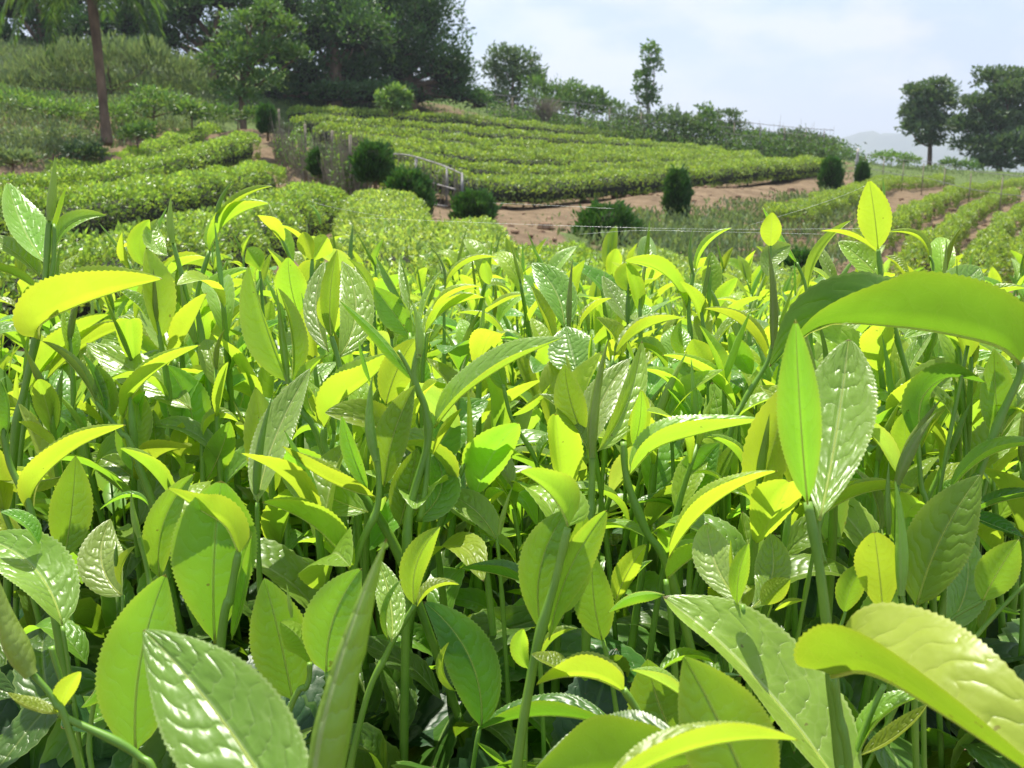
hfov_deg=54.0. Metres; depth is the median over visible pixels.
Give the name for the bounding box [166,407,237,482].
tea shoot
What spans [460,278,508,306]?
tea shoot
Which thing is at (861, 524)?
tea shoot
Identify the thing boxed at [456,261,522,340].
tea shoot
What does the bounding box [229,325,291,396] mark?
tea shoot
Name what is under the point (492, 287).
tea shoot
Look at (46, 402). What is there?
tea shoot
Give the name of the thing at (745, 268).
tea shoot
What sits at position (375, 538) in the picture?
tea shoot
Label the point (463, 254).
tea shoot
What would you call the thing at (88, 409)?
tea shoot
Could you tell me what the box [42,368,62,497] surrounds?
tea shoot
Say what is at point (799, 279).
tea shoot
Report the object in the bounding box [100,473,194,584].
tea shoot
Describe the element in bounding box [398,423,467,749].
tea shoot
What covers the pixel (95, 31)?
palm tree
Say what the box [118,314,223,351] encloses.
tea shoot
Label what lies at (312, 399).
tea shoot
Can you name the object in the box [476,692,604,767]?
tea shoot
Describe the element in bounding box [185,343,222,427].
tea shoot
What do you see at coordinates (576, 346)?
tea shoot
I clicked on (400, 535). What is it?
tea shoot
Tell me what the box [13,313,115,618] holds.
tea shoot
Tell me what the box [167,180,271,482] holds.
tea shoot
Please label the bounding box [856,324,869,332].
tea shoot
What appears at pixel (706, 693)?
tea shoot
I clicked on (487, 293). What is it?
tea shoot
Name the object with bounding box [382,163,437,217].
conifer shrub
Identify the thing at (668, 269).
tea shoot
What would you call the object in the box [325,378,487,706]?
tea shoot
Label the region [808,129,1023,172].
hills
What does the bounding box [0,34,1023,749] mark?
ground
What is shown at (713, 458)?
tea shoot
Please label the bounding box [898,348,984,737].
tea shoot
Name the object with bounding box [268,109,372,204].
brushwood fence
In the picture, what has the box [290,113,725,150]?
tea hedge
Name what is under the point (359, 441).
tea shoot
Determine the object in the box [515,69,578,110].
leafy shrub
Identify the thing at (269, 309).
tea shoot
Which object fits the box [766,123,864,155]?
leafy shrub
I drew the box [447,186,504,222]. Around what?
conifer shrub
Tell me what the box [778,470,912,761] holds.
tea shoot
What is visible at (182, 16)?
broadleaf tree
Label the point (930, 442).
tea shoot
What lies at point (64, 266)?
tea shoot
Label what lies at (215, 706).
tea shoot
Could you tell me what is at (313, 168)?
conifer shrub
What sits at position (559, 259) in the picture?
tea shoot
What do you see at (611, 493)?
tea shoot
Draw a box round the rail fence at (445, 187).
[393,151,463,207]
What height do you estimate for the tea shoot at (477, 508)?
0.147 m
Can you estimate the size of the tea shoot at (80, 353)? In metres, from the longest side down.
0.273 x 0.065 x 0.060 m
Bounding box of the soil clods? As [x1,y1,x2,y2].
[295,185,1017,261]
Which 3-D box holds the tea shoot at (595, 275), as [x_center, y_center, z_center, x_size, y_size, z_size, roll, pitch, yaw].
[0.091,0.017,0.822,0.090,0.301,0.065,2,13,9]
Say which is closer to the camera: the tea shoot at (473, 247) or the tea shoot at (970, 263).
the tea shoot at (473, 247)
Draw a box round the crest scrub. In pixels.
[478,97,866,164]
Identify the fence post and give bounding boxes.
[853,148,858,181]
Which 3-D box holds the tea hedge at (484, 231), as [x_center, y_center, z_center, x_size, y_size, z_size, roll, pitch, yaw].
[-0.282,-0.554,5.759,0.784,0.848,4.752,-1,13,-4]
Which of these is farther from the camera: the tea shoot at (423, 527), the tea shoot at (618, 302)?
the tea shoot at (618, 302)
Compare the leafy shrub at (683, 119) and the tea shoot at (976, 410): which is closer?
the tea shoot at (976, 410)
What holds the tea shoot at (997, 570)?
on the tea bush at (30, 739)
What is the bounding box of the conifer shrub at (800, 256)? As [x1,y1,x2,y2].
[778,245,831,277]
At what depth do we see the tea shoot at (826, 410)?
0.31 m
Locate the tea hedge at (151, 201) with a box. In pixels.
[0,159,287,258]
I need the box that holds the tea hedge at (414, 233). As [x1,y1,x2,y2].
[325,186,476,278]
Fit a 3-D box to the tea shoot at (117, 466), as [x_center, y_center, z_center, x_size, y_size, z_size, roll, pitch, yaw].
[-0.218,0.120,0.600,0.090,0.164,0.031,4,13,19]
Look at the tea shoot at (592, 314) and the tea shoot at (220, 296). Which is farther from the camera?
the tea shoot at (592, 314)
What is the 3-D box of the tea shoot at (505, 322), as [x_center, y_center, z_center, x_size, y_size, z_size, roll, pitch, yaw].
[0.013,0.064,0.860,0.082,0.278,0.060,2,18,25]
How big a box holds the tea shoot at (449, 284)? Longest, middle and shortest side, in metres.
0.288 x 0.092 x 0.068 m
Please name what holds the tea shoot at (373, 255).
on the tea bush at (30, 739)
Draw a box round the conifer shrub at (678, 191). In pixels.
[659,163,695,216]
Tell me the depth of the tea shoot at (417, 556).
0.37 m
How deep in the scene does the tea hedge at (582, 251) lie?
6.20 m
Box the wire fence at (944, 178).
[865,154,1023,210]
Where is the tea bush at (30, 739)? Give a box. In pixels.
[0,261,1023,767]
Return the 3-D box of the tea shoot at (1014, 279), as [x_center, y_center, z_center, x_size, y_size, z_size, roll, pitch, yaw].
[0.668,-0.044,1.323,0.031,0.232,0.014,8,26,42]
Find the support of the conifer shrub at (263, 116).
on the ground at (644, 200)
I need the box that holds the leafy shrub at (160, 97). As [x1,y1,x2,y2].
[111,80,210,129]
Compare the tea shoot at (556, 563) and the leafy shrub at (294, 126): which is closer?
the tea shoot at (556, 563)
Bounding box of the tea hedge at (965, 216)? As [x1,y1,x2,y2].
[888,186,1022,275]
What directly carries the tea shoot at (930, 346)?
on the tea bush at (30, 739)
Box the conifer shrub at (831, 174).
[815,154,845,191]
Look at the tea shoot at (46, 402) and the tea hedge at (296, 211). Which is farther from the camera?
the tea hedge at (296, 211)
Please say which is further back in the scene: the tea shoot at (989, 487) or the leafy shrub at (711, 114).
the leafy shrub at (711, 114)
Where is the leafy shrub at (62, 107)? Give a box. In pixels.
[0,81,99,123]
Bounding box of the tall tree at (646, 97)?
[630,38,666,131]
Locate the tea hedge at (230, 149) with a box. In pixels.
[0,130,261,211]
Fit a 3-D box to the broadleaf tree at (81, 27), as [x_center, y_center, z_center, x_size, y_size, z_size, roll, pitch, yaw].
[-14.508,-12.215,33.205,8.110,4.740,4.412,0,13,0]
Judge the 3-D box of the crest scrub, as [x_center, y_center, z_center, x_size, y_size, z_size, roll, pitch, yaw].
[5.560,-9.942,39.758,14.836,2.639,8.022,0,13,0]
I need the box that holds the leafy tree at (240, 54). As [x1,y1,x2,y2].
[194,0,314,128]
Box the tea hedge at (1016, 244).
[1000,227,1023,293]
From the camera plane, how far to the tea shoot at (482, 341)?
0.53 m
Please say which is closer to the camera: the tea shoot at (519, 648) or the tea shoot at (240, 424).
the tea shoot at (519, 648)
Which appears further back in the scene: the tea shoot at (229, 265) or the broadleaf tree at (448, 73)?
the broadleaf tree at (448, 73)
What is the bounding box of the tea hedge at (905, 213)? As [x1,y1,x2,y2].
[843,176,1023,248]
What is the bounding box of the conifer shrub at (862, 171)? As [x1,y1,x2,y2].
[852,159,872,181]
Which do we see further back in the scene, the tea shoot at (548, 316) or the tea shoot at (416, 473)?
the tea shoot at (548, 316)
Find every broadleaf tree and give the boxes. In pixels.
[0,0,194,60]
[98,0,327,89]
[255,0,413,112]
[317,0,498,115]
[475,40,551,105]
[551,76,629,124]
[894,73,962,168]
[941,63,1023,171]
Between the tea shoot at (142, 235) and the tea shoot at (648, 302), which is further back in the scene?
the tea shoot at (648, 302)
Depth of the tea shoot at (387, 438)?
0.41 m
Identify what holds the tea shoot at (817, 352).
on the tea bush at (30, 739)
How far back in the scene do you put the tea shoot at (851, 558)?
0.58 m
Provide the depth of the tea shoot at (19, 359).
0.85 m
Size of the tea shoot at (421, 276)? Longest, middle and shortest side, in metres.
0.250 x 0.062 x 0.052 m
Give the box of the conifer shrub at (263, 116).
[253,101,277,140]
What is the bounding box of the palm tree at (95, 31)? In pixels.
[0,0,169,145]
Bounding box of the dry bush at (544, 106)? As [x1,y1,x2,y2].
[527,95,564,121]
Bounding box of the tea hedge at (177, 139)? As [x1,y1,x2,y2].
[44,121,223,186]
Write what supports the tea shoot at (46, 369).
on the tea bush at (30, 739)
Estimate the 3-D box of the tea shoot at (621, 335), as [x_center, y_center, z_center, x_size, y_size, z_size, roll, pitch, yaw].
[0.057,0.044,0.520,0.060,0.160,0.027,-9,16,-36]
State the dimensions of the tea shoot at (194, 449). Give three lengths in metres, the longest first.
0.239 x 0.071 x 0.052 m
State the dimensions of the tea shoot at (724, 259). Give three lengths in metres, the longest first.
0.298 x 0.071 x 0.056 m
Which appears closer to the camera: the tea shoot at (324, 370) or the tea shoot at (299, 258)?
the tea shoot at (324, 370)
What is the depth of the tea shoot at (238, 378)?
0.62 m
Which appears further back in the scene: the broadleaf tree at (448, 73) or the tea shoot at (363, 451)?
the broadleaf tree at (448, 73)
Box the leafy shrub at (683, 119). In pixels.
[606,101,719,141]
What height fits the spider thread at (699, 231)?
0.009 m
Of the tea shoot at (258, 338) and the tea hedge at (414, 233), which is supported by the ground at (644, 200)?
the tea hedge at (414, 233)
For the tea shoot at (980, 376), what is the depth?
0.58 m
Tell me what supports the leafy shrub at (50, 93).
on the ground at (644, 200)
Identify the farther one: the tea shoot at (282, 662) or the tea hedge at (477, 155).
the tea hedge at (477, 155)
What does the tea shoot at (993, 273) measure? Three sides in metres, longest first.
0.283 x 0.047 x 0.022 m
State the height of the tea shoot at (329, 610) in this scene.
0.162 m
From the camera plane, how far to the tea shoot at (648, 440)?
0.42 m
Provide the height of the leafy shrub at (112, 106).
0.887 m
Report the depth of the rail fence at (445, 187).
14.49 m
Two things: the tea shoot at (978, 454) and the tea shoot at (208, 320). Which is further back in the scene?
the tea shoot at (208, 320)
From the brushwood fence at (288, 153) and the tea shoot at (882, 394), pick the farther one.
the brushwood fence at (288, 153)
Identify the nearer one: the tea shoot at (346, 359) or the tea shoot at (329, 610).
the tea shoot at (329, 610)
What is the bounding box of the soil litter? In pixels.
[324,209,576,242]
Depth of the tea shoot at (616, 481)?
0.57 m
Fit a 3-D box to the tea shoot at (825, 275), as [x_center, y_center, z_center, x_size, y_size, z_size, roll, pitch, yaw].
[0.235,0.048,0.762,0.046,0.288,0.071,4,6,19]
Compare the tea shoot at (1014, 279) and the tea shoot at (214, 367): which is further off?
the tea shoot at (1014, 279)
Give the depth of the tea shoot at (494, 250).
1.56 m
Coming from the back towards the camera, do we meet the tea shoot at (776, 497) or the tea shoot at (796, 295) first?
the tea shoot at (796, 295)
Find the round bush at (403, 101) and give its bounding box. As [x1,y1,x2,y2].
[373,80,414,124]
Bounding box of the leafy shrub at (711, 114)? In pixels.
[662,100,735,144]
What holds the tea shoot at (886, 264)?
on the tea bush at (30, 739)
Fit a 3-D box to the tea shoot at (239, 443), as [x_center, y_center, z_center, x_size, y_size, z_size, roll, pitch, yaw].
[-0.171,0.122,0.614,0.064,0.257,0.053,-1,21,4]
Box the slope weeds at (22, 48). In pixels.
[0,36,277,164]
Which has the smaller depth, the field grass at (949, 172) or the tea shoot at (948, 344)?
the tea shoot at (948, 344)
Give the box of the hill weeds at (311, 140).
[274,89,836,156]
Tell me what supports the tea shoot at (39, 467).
on the tea bush at (30, 739)
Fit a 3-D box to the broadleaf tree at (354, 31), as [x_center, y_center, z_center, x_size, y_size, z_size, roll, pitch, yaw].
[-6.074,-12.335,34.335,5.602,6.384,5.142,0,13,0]
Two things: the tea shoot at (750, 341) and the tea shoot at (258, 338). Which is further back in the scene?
the tea shoot at (750, 341)
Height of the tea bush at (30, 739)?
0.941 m
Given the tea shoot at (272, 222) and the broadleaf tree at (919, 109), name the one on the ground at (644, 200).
the broadleaf tree at (919, 109)
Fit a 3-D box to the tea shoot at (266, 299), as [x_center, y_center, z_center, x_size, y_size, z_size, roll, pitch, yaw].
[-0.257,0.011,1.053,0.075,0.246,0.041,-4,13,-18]
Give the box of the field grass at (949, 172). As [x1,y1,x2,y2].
[763,149,1023,180]
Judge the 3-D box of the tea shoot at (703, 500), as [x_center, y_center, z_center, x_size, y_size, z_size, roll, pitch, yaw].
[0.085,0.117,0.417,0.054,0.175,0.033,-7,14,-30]
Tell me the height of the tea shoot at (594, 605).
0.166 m
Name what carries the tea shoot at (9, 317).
on the tea bush at (30, 739)
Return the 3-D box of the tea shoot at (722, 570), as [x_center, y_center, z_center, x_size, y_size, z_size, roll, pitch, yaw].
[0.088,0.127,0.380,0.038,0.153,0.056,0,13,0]
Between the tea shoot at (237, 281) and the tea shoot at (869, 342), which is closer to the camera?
the tea shoot at (869, 342)
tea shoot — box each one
[0,157,161,605]
[0,231,34,352]
[0,282,9,370]
[0,314,66,371]
[0,321,21,609]
[0,381,124,676]
[0,450,41,623]
[0,509,84,765]
[0,582,84,767]
[1,421,93,666]
[4,331,46,364]
[8,342,95,530]
[8,671,156,767]
[13,237,86,413]
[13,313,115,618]
[17,397,117,523]
[18,347,89,656]
[38,246,108,520]
[41,271,69,462]
[41,314,70,453]
[42,341,198,626]
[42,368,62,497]
[48,645,97,767]
[50,300,119,525]
[61,307,97,454]
[62,388,198,586]
[77,519,135,611]
[83,247,206,595]
[85,322,118,367]
[86,343,211,634]
[89,256,127,525]
[91,451,186,635]
[95,574,177,767]
[98,222,139,314]
[100,299,236,418]
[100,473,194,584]
[101,294,133,386]
[102,331,195,367]
[115,351,168,435]
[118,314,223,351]
[120,285,188,367]
[120,447,215,644]
[124,206,212,523]
[126,198,239,471]
[143,629,308,767]
[144,269,256,389]
[154,329,247,644]
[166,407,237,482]
[166,407,246,471]
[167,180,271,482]
[167,481,257,649]
[171,256,239,329]
[177,221,277,638]
[178,384,243,484]
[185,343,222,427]
[190,299,239,424]
[194,267,255,364]
[195,243,232,276]
[213,335,302,551]
[223,257,255,287]
[225,379,304,556]
[228,229,255,278]
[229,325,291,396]
[232,287,239,339]
[233,253,276,302]
[233,401,277,586]
[234,277,275,376]
[235,319,259,372]
[239,266,377,635]
[241,430,352,608]
[243,387,293,593]
[245,246,270,316]
[247,334,337,365]
[248,369,309,593]
[248,578,312,712]
[255,280,286,341]
[257,204,330,377]
[262,496,354,672]
[265,278,322,366]
[265,352,338,599]
[267,248,308,355]
[270,293,380,574]
[274,257,307,557]
[280,203,332,529]
[281,339,414,570]
[281,383,399,669]
[284,373,364,580]
[292,353,470,744]
[294,224,362,264]
[298,386,339,575]
[301,562,405,683]
[303,250,375,662]
[307,539,386,767]
[314,258,328,271]
[317,308,369,374]
[323,222,398,338]
[323,331,376,624]
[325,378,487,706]
[330,227,371,356]
[339,300,562,760]
[339,379,400,548]
[346,527,458,767]
[348,259,383,497]
[352,263,433,354]
[353,251,379,351]
[357,234,383,330]
[359,437,385,634]
[366,355,520,711]
[367,325,441,364]
[367,336,403,571]
[368,352,418,623]
[369,301,431,536]
[373,256,441,580]
[382,391,518,740]
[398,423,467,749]
[410,263,435,314]
[412,320,443,527]
[414,261,461,310]
[418,331,432,629]
[419,284,505,428]
[421,239,525,330]
[424,601,501,767]
[426,266,434,348]
[426,324,451,363]
[427,244,495,363]
[427,297,548,612]
[428,310,539,657]
[431,327,498,594]
[434,226,497,319]
[438,241,468,319]
[438,245,477,284]
[454,486,515,727]
[455,285,492,319]
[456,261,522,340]
[456,319,518,578]
[458,450,532,643]
[459,274,523,328]
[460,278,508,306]
[461,354,604,624]
[462,540,545,758]
[464,377,537,616]
[471,264,510,300]
[472,230,504,290]
[473,322,489,396]
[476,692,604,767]
[481,243,531,327]
[487,284,528,393]
[488,267,500,303]
[489,289,532,406]
[489,346,549,633]
[492,246,550,457]
[497,265,526,341]
[497,306,537,465]
[505,238,520,362]
[506,232,546,287]
[506,351,644,692]
[510,626,576,767]
[511,467,606,767]
[517,344,549,461]
[523,244,600,329]
[530,260,604,464]
[530,317,595,458]
[531,260,610,527]
[532,651,641,710]
[536,709,690,767]
[540,338,650,680]
[547,326,617,639]
[557,282,600,332]
[571,222,680,566]
[574,544,651,712]
[575,282,588,315]
[576,392,686,562]
[577,226,647,295]
[577,271,647,494]
[577,288,629,344]
[580,254,591,299]
[589,296,617,453]
[589,298,606,355]
[595,288,625,559]
[596,314,681,562]
[602,276,653,540]
[605,250,679,576]
[605,382,665,513]
[608,591,861,767]
[612,262,661,351]
[614,228,730,585]
[614,720,797,767]
[620,391,754,660]
[622,362,695,587]
[624,244,636,299]
[627,352,743,650]
[627,647,715,726]
[633,308,685,480]
[638,397,732,590]
[638,442,732,665]
[645,394,713,661]
[647,366,702,631]
[648,280,673,305]
[652,391,846,683]
[656,252,737,342]
[660,320,690,441]
[662,339,745,513]
[663,252,760,520]
[663,469,777,680]
[667,360,737,594]
[670,456,737,672]
[675,272,743,414]
[677,657,780,767]
[678,212,790,662]
[682,271,695,312]
[688,251,754,332]
[691,244,739,305]
[691,282,762,413]
[692,523,803,695]
[695,274,769,400]
[699,309,786,597]
[702,338,780,607]
[705,306,787,601]
[720,291,743,355]
[722,269,779,335]
[728,245,779,314]
[731,322,748,400]
[732,356,782,416]
[738,256,767,312]
[738,511,846,688]
[740,281,795,515]
[741,272,778,319]
[741,303,778,405]
[751,244,789,305]
[760,336,901,616]
[762,207,851,512]
[762,327,901,631]
[769,261,816,313]
[769,270,1023,742]
[775,324,860,363]
[776,319,877,767]
[778,277,813,308]
[778,277,824,299]
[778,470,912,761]
[780,265,812,308]
[782,270,793,309]
[784,466,858,638]
[793,602,1023,767]
[813,263,850,278]
[813,325,983,537]
[815,500,848,621]
[822,180,934,610]
[835,479,918,767]
[840,400,880,616]
[841,402,916,690]
[843,399,940,721]
[851,336,913,609]
[855,683,926,754]
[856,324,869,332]
[859,333,943,604]
[862,272,894,333]
[864,540,1023,767]
[866,239,998,595]
[869,401,971,702]
[882,255,923,271]
[883,263,1023,736]
[884,413,935,746]
[889,339,952,390]
[890,345,984,767]
[896,265,913,273]
[898,226,1000,475]
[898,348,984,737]
[899,340,986,599]
[899,436,1023,738]
[905,475,987,767]
[907,338,953,389]
[910,405,949,606]
[922,427,1019,633]
[933,337,1023,730]
[934,441,1017,495]
[945,234,962,264]
[946,264,1023,479]
[952,360,1023,479]
[969,250,986,272]
[979,343,1023,626]
[981,300,1023,510]
[984,254,1023,298]
[984,413,1023,664]
[988,267,1001,282]
[1008,272,1018,295]
[1010,250,1023,279]
[1010,290,1023,359]
[1019,255,1023,300]
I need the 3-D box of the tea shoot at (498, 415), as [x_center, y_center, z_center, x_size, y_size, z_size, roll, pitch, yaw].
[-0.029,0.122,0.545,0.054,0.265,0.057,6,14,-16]
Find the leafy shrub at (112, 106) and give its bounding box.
[74,97,134,119]
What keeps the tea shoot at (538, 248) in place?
on the tea bush at (30, 739)
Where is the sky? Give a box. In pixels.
[5,0,1023,144]
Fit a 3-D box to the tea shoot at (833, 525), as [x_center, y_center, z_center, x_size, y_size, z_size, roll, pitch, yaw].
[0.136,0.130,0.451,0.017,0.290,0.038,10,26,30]
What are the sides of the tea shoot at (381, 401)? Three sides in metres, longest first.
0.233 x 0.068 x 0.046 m
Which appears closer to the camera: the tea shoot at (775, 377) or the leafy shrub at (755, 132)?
the tea shoot at (775, 377)
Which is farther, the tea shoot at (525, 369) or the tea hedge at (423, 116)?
the tea hedge at (423, 116)
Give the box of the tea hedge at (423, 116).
[285,103,652,143]
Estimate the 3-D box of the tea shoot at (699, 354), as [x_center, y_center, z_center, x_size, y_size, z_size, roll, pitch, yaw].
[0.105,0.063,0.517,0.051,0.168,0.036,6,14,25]
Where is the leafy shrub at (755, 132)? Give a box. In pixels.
[739,126,781,144]
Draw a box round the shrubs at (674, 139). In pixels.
[486,86,833,154]
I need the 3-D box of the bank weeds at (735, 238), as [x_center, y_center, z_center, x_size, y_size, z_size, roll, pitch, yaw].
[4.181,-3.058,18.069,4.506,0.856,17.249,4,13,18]
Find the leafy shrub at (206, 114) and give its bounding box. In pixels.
[171,95,217,136]
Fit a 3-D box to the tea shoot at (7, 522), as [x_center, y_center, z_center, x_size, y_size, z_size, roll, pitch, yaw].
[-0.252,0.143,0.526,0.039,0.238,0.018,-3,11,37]
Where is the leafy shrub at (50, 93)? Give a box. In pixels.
[3,87,67,100]
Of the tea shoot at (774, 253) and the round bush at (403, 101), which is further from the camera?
the round bush at (403, 101)
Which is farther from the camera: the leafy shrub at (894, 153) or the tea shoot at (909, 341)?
the leafy shrub at (894, 153)
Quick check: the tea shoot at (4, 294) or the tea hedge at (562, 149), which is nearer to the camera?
the tea shoot at (4, 294)
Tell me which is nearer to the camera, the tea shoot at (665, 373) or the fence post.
the tea shoot at (665, 373)
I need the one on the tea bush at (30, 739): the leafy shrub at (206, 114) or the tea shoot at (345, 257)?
the tea shoot at (345, 257)
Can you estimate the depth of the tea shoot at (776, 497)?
0.40 m
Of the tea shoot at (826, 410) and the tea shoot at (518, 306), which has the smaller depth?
the tea shoot at (826, 410)
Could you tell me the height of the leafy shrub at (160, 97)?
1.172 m
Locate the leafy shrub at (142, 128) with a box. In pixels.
[112,118,158,153]
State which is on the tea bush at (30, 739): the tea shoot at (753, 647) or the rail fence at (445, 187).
the tea shoot at (753, 647)
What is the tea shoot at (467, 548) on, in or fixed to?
on the tea bush at (30, 739)
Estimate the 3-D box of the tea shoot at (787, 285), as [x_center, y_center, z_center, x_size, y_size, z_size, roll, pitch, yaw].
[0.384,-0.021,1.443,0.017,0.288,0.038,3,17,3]
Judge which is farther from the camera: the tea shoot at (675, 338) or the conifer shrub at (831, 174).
the conifer shrub at (831, 174)
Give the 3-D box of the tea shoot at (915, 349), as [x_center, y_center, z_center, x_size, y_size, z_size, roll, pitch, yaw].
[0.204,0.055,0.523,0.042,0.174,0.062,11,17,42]
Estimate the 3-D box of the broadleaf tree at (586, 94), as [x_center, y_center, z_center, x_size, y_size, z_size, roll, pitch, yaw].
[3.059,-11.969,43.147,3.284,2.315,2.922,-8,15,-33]
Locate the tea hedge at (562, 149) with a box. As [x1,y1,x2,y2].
[333,130,751,160]
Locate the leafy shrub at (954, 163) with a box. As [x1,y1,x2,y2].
[938,156,988,170]
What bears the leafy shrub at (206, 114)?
on the ground at (644, 200)
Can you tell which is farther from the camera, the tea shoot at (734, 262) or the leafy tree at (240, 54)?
the leafy tree at (240, 54)
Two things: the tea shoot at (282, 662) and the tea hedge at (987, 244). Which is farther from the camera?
the tea hedge at (987, 244)
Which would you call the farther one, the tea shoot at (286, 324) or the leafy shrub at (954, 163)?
the leafy shrub at (954, 163)
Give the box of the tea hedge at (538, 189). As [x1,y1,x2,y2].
[368,154,831,207]
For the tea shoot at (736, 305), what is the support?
on the tea bush at (30, 739)
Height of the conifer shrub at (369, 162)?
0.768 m
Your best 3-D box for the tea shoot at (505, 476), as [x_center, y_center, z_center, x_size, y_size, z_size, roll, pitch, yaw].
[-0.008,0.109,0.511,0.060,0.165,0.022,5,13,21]
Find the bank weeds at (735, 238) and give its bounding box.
[531,184,863,272]
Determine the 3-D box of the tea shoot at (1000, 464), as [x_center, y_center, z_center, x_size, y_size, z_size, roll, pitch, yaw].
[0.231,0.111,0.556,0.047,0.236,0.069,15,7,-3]
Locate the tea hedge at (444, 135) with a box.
[312,120,759,154]
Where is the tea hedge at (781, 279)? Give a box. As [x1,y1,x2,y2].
[662,260,822,302]
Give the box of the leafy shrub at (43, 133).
[2,118,100,152]
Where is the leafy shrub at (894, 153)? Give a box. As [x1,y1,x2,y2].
[867,148,922,166]
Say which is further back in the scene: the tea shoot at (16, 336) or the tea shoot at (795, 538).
the tea shoot at (16, 336)
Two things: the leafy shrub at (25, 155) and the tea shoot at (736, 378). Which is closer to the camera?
the tea shoot at (736, 378)
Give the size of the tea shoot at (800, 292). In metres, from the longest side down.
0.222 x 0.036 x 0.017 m
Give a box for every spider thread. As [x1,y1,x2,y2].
[378,218,859,228]
[588,230,797,233]
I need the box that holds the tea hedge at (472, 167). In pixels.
[388,145,791,183]
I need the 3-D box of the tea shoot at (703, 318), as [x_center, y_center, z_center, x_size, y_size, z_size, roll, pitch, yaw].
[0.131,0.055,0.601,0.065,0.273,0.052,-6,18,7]
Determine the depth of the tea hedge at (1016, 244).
11.38 m
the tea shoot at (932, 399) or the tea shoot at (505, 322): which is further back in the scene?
the tea shoot at (505, 322)
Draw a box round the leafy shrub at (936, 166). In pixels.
[867,161,955,169]
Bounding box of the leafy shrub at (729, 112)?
[708,107,754,139]
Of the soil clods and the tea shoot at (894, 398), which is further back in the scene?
the soil clods
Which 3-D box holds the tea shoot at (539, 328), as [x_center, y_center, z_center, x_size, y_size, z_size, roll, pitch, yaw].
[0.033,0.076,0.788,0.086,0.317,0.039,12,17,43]
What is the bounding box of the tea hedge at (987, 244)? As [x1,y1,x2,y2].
[959,201,1023,282]
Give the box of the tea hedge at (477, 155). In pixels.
[358,134,762,171]
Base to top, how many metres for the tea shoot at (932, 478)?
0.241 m
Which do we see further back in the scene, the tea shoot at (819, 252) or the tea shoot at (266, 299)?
the tea shoot at (266, 299)
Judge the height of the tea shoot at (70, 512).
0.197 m
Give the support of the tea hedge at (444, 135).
on the ground at (644, 200)
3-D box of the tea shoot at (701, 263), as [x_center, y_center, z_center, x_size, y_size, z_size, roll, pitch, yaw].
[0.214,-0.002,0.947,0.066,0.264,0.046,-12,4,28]
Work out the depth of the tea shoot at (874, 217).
0.50 m
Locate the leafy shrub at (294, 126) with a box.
[277,118,302,133]
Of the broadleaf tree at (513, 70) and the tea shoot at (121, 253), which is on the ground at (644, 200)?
the broadleaf tree at (513, 70)
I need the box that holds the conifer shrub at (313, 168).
[303,144,329,183]
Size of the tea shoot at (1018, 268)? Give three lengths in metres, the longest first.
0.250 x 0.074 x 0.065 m
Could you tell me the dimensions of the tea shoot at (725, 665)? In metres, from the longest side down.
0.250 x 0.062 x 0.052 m
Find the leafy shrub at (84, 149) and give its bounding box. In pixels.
[54,137,110,160]
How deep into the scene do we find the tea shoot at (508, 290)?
1.01 m
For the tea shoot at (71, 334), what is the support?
on the tea bush at (30, 739)
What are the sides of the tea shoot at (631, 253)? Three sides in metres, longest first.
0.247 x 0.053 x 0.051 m
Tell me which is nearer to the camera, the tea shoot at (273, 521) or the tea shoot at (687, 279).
the tea shoot at (273, 521)
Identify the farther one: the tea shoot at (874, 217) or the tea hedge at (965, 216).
the tea hedge at (965, 216)
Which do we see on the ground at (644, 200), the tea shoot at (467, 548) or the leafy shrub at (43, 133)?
the leafy shrub at (43, 133)
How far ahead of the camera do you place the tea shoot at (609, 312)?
0.68 m
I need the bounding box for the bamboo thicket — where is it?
[0,28,222,97]
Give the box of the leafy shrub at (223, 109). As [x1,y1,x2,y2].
[210,101,257,130]
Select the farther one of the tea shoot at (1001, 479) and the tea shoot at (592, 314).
the tea shoot at (592, 314)
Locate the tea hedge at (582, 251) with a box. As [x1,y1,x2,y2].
[502,241,605,275]
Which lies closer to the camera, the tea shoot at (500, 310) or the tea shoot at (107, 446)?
the tea shoot at (107, 446)
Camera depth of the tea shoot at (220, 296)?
0.59 m
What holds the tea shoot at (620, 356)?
on the tea bush at (30, 739)
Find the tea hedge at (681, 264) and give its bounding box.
[570,244,723,282]
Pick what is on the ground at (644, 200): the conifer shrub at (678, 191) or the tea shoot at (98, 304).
the conifer shrub at (678, 191)
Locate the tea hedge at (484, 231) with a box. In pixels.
[406,215,535,282]
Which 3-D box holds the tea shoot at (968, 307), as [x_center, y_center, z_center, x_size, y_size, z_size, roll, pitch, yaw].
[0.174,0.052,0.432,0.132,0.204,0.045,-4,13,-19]
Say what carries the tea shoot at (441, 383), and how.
on the tea bush at (30, 739)
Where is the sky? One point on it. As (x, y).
(840, 67)
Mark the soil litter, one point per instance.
(525, 223)
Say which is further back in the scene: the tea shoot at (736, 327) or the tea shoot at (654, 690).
the tea shoot at (736, 327)
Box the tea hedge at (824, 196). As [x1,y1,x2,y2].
[762,173,954,229]
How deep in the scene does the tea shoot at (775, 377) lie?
0.52 m
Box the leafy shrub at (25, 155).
[0,144,51,177]
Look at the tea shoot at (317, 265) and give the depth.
0.77 m
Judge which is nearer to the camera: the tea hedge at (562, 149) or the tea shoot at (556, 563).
the tea shoot at (556, 563)
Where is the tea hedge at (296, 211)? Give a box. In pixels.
[0,179,349,370]
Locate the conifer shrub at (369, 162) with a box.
[348,137,397,188]
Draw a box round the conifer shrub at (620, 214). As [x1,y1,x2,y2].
[567,197,647,243]
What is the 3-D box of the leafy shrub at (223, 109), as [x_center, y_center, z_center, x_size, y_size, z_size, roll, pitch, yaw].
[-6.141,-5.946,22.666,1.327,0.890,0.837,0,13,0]
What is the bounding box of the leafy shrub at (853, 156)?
[833,144,873,161]

